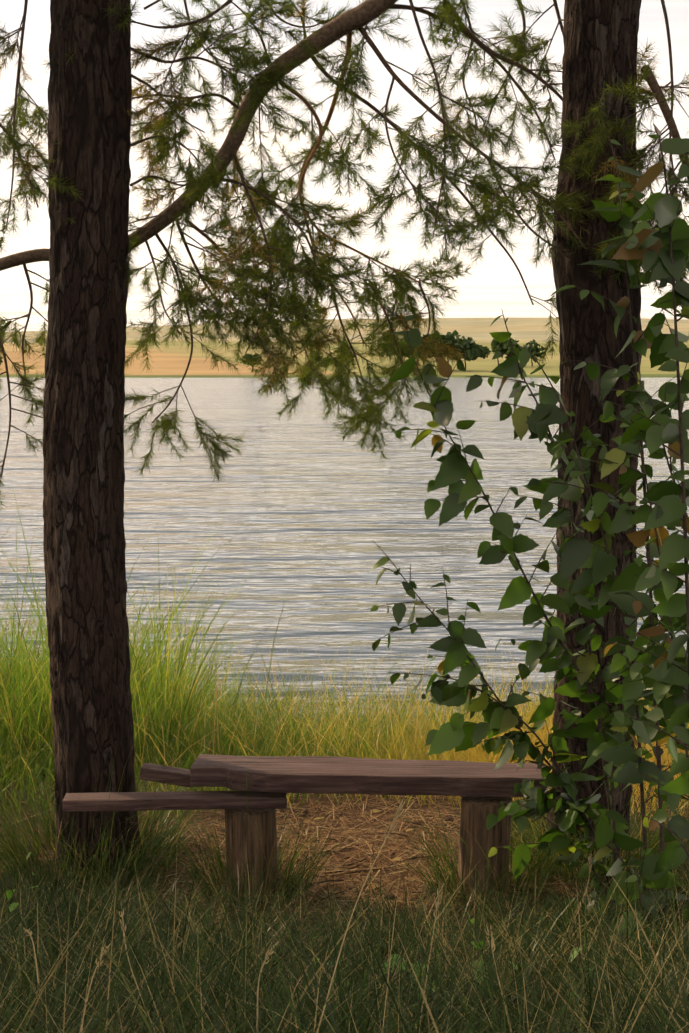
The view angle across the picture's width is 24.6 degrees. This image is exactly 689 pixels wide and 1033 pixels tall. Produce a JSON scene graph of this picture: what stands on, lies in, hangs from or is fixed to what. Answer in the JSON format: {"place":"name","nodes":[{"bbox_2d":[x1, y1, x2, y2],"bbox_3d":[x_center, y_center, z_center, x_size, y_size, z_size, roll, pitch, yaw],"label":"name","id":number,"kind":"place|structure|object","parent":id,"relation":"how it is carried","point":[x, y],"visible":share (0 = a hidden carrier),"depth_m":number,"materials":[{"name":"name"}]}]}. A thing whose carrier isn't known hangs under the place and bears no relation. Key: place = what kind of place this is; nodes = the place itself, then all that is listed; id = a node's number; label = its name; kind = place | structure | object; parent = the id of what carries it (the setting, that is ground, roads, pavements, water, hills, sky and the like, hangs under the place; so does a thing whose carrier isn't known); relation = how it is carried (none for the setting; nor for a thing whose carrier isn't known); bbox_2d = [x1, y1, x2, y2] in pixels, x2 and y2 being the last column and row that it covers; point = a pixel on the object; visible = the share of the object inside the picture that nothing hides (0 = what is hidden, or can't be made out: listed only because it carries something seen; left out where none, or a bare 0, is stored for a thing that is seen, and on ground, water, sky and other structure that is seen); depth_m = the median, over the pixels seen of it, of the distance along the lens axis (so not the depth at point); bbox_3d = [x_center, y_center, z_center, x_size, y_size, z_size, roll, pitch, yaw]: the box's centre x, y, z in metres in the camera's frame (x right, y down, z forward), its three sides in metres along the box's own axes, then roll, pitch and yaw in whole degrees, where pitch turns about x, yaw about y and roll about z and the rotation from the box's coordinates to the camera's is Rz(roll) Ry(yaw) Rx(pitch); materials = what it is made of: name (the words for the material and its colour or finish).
{"place":"outdoors","nodes":[
{"label":"outdoors","id":0,"kind":"place"},
{"bbox_2d":[63,754,547,811],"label":"bench planks","id":1,"kind":"object","parent":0,"point":[272,781],"visible":1,"depth_m":6.96,"materials":[{"name":"brown wood"}]},
{"bbox_2d":[0,377,688,736],"bbox_3d":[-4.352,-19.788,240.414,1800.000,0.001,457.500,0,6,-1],"label":"lake water","id":2,"kind":"structure","parent":0,"point":[330,507],"depth_m":33.50,"materials":[{"name":"grey liquid"}]},
{"bbox_2d":[0,0,688,331],"bbox_3d":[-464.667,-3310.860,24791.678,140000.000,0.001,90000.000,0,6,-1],"label":"sky","id":3,"kind":"structure","parent":0,"point":[492,286],"depth_m":6539.58,"materials":[{"name":"white"}]},
{"bbox_2d":[0,317,688,948],"bbox_3d":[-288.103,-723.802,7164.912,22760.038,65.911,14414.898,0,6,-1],"label":"ground","id":4,"kind":"structure","parent":0,"point":[172,361],"depth_m":464.42,"materials":[{"name":"beige soil"}]},
{"bbox_2d":[43,0,141,878],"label":"pine trunk","id":5,"kind":"object","parent":4,"relation":"on","point":[89,125],"visible":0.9,"depth_m":7.08,"materials":[{"name":"brown plant"}]},
{"bbox_2d":[0,0,688,527],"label":"pine","id":6,"kind":"object","parent":5,"relation":"attached to","point":[282,240],"depth_m":7.36,"materials":[{"name":"green plant"}]},
{"bbox_2d":[21,801,530,930],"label":"fallen leaves","id":7,"kind":"object","parent":4,"relation":"on","point":[368,865],"visible":0.17,"depth_m":7.97,"materials":[{"name":"brown plant"}]},
{"bbox_2d":[0,835,688,1032],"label":"grass","id":8,"kind":"structure","parent":4,"relation":"on","point":[190,975],"depth_m":4.55,"materials":[{"name":"green plant"}]},
{"bbox_2d":[23,800,688,1032],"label":"dry stalks","id":9,"kind":"object","parent":8,"relation":"on","point":[398,814],"visible":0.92,"depth_m":3.74,"materials":[{"name":"plant"}]},
{"bbox_2d":[0,469,688,913],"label":"grass","id":10,"kind":"structure","parent":4,"relation":"on","point":[178,715],"depth_m":9.36,"materials":[{"name":"green plant"}]},
{"bbox_2d":[0,782,688,950],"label":"needle litter","id":11,"kind":"object","parent":4,"relation":"on","point":[384,863],"visible":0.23,"depth_m":7.50,"materials":[{"name":"brown plant"}]},
{"bbox_2d":[6,808,685,932],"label":"ground twigs cones","id":12,"kind":"object","parent":4,"relation":"on","point":[304,810],"visible":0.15,"depth_m":7.30,"materials":[{"name":"brown plant"}]},
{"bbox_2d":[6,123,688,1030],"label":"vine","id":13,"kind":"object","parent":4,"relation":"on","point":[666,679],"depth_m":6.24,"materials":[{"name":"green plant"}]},
{"bbox_2d":[225,796,512,897],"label":"bench legs","id":14,"kind":"object","parent":4,"relation":"on","point":[476,812],"visible":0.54,"depth_m":6.99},
{"bbox_2d":[251,351,532,371],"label":"tree trunks","id":15,"kind":"object","parent":4,"relation":"on","point":[447,360],"visible":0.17,"depth_m":473.88,"materials":[{"name":"brown plant"}]},
{"bbox_2d":[0,330,545,367],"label":"tree crowns","id":16,"kind":"object","parent":15,"relation":"on","point":[470,348],"visible":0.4,"depth_m":466.75,"materials":[{"name":"green plant"}]},
{"bbox_2d":[543,0,641,870],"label":"pine trunk","id":17,"kind":"object","parent":4,"relation":"on","point":[600,39],"visible":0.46,"depth_m":7.06,"materials":[{"name":"brown plant"}]}
]}

